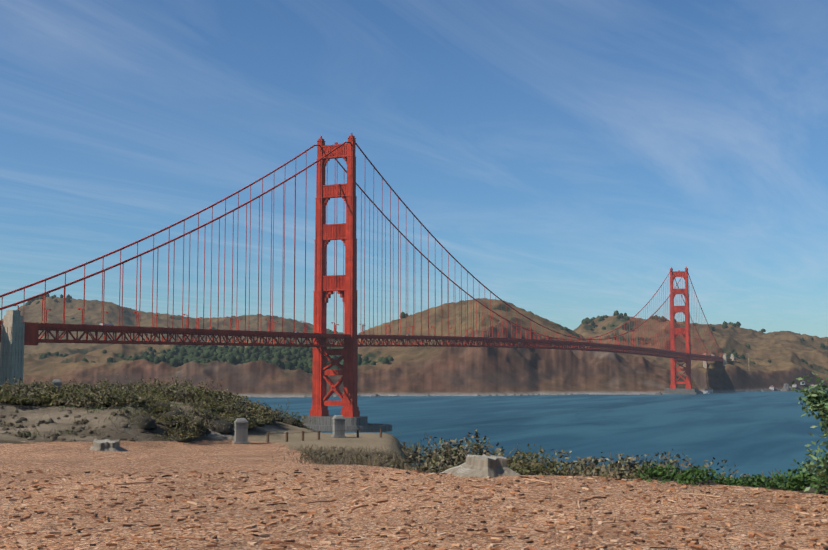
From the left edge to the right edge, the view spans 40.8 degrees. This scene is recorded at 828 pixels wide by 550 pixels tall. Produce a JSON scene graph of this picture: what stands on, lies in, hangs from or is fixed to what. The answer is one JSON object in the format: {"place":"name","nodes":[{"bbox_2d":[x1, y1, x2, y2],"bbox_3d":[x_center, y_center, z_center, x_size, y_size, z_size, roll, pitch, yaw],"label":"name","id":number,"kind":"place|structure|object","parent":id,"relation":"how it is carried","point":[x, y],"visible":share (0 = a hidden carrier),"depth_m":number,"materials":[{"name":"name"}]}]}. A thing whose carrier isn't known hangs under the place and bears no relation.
{"place":"outdoors","nodes":[
{"label":"outdoors","id":0,"kind":"place"},
{"bbox_2d":[47,323,719,356],"bbox_3d":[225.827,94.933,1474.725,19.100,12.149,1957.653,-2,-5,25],"label":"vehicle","id":1,"kind":"object","parent":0,"point":[101,324],"visible":0.21,"depth_m":803.38,"materials":[{"name":"paint"}]},
{"bbox_2d":[0,401,827,549],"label":"bluff ground","id":2,"kind":"structure","parent":0,"point":[148,453],"depth_m":13.79,"materials":[{"name":"brown soil"}]},
{"bbox_2d":[52,379,61,387],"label":"concrete marker post","id":3,"kind":"object","parent":2,"relation":"on","point":[57,382],"visible":0.42,"depth_m":61.20,"materials":[{"name":"grey concrete"}]},
{"bbox_2d":[89,439,127,450],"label":"concrete block","id":4,"kind":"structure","parent":2,"relation":"on","point":[106,445],"depth_m":23.40,"materials":[{"name":"concrete"}]},
{"bbox_2d":[0,403,225,441],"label":"bank clods and rocks","id":5,"kind":"object","parent":2,"relation":"on","point":[55,434],"visible":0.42,"depth_m":42.57,"materials":[{"name":"stone"}]},
{"bbox_2d":[233,418,249,443],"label":"concrete marker post","id":6,"kind":"object","parent":2,"relation":"on","point":[241,432],"visible":0.88,"depth_m":46.23,"materials":[{"name":"grey concrete"}]},
{"bbox_2d":[197,425,404,447],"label":"fence posts","id":7,"kind":"object","parent":2,"relation":"on","point":[287,433],"visible":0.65,"depth_m":51.00,"materials":[{"name":"brown wood"}]},
{"bbox_2d":[331,415,346,437],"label":"concrete marker post","id":8,"kind":"object","parent":2,"relation":"on","point":[338,423],"visible":0.92,"depth_m":52.73,"materials":[{"name":"grey concrete"}]},
{"bbox_2d":[1,393,713,479],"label":"dry weed blades","id":9,"kind":"object","parent":2,"relation":"on","point":[359,457],"visible":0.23,"depth_m":35.26,"materials":[{"name":"beige plant"}]},
{"bbox_2d":[0,374,747,483],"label":"shrubs","id":10,"kind":"object","parent":2,"relation":"on","point":[619,467],"visible":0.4,"depth_m":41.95,"materials":[{"name":"green plant"}]},
{"bbox_2d":[0,468,827,549],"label":"loose wood pieces","id":11,"kind":"object","parent":2,"relation":"on","point":[432,546],"visible":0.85,"depth_m":12.71,"materials":[{"name":"brown wood"}]},
{"bbox_2d":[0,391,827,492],"bbox_3d":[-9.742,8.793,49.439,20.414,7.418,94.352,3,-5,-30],"label":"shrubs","id":12,"kind":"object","parent":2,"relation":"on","point":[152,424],"visible":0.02,"depth_m":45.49,"materials":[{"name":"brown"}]},
{"bbox_2d":[28,389,827,494],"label":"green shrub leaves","id":13,"kind":"object","parent":2,"relation":"on","point":[800,477],"visible":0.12,"depth_m":15.96,"materials":[{"name":"green plant"}]},
{"bbox_2d":[441,454,521,477],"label":"concrete block","id":14,"kind":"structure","parent":2,"relation":"on","point":[484,466],"depth_m":16.77,"materials":[{"name":"grey concrete"}]},
{"bbox_2d":[326,434,804,486],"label":"shrubs","id":15,"kind":"object","parent":2,"relation":"on","point":[560,461],"visible":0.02,"depth_m":18.32,"materials":[{"name":"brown plant"}]},
{"bbox_2d":[790,372,827,491],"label":"leafy bush","id":16,"kind":"object","parent":2,"relation":"on","point":[821,406],"depth_m":13.05,"materials":[{"name":"green plant"}]},
{"bbox_2d":[0,296,827,396],"bbox_3d":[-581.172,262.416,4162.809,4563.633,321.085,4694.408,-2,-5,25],"label":"hills","id":17,"kind":"structure","parent":0,"point":[452,371],"depth_m":2174.51,"materials":[{"name":"brown soil"}]},
{"bbox_2d":[0,310,733,384],"bbox_3d":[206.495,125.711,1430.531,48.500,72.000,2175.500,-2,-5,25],"label":"bridge pylons","id":18,"kind":"object","parent":17,"relation":"on","point":[12,346],"visible":0.46,"depth_m":533.38,"materials":[{"name":"concrete"}]},
{"bbox_2d":[25,293,826,372],"bbox_3d":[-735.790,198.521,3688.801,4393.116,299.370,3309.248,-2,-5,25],"label":"headland trees","id":19,"kind":"object","parent":17,"relation":"on","point":[222,354],"visible":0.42,"depth_m":2218.63,"materials":[{"name":"green plant"}]},
{"bbox_2d":[704,382,813,392],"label":"shore buildings","id":20,"kind":"structure","parent":17,"relation":"on","point":[771,388],"depth_m":2278.43,"materials":[{"name":"grey"}]},
{"bbox_2d":[0,0,827,337],"label":"sky","id":21,"kind":"structure","parent":0,"point":[569,155],"materials":[{"name":"blue"}]},
{"bbox_2d":[241,390,827,487],"bbox_3d":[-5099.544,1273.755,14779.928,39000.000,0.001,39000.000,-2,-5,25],"label":"bay water","id":22,"kind":"structure","parent":0,"point":[755,433],"depth_m":941.93,"materials":[{"name":"blue liquid"}]},
{"bbox_2d":[0,133,736,416],"bbox_3d":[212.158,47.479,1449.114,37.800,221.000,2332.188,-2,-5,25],"label":"suspension bridge","id":23,"kind":"structure","parent":22,"relation":"in","point":[343,286],"depth_m":865.41,"materials":[{"name":"red metal"}]},
{"bbox_2d":[0,142,722,355],"bbox_3d":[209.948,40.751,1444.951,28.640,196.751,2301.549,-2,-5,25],"label":"cables","id":24,"kind":"object","parent":23,"relation":"on","point":[98,272],"visible":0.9,"depth_m":785.74,"materials":[{"name":"red metal"}]},
{"bbox_2d":[300,388,699,431],"bbox_3d":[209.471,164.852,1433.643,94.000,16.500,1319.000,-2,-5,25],"label":"bridge piers","id":25,"kind":"structure","parent":22,"relation":"in","point":[325,423],"depth_m":844.38,"materials":[{"name":"concrete"}]},
{"bbox_2d":[371,383,791,396],"bbox_3d":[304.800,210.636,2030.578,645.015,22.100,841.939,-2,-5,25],"label":"shore rocks","id":26,"kind":"object","parent":22,"relation":"in","point":[786,387],"visible":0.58,"depth_m":2033.45,"materials":[{"name":"grey stone"}]}
]}

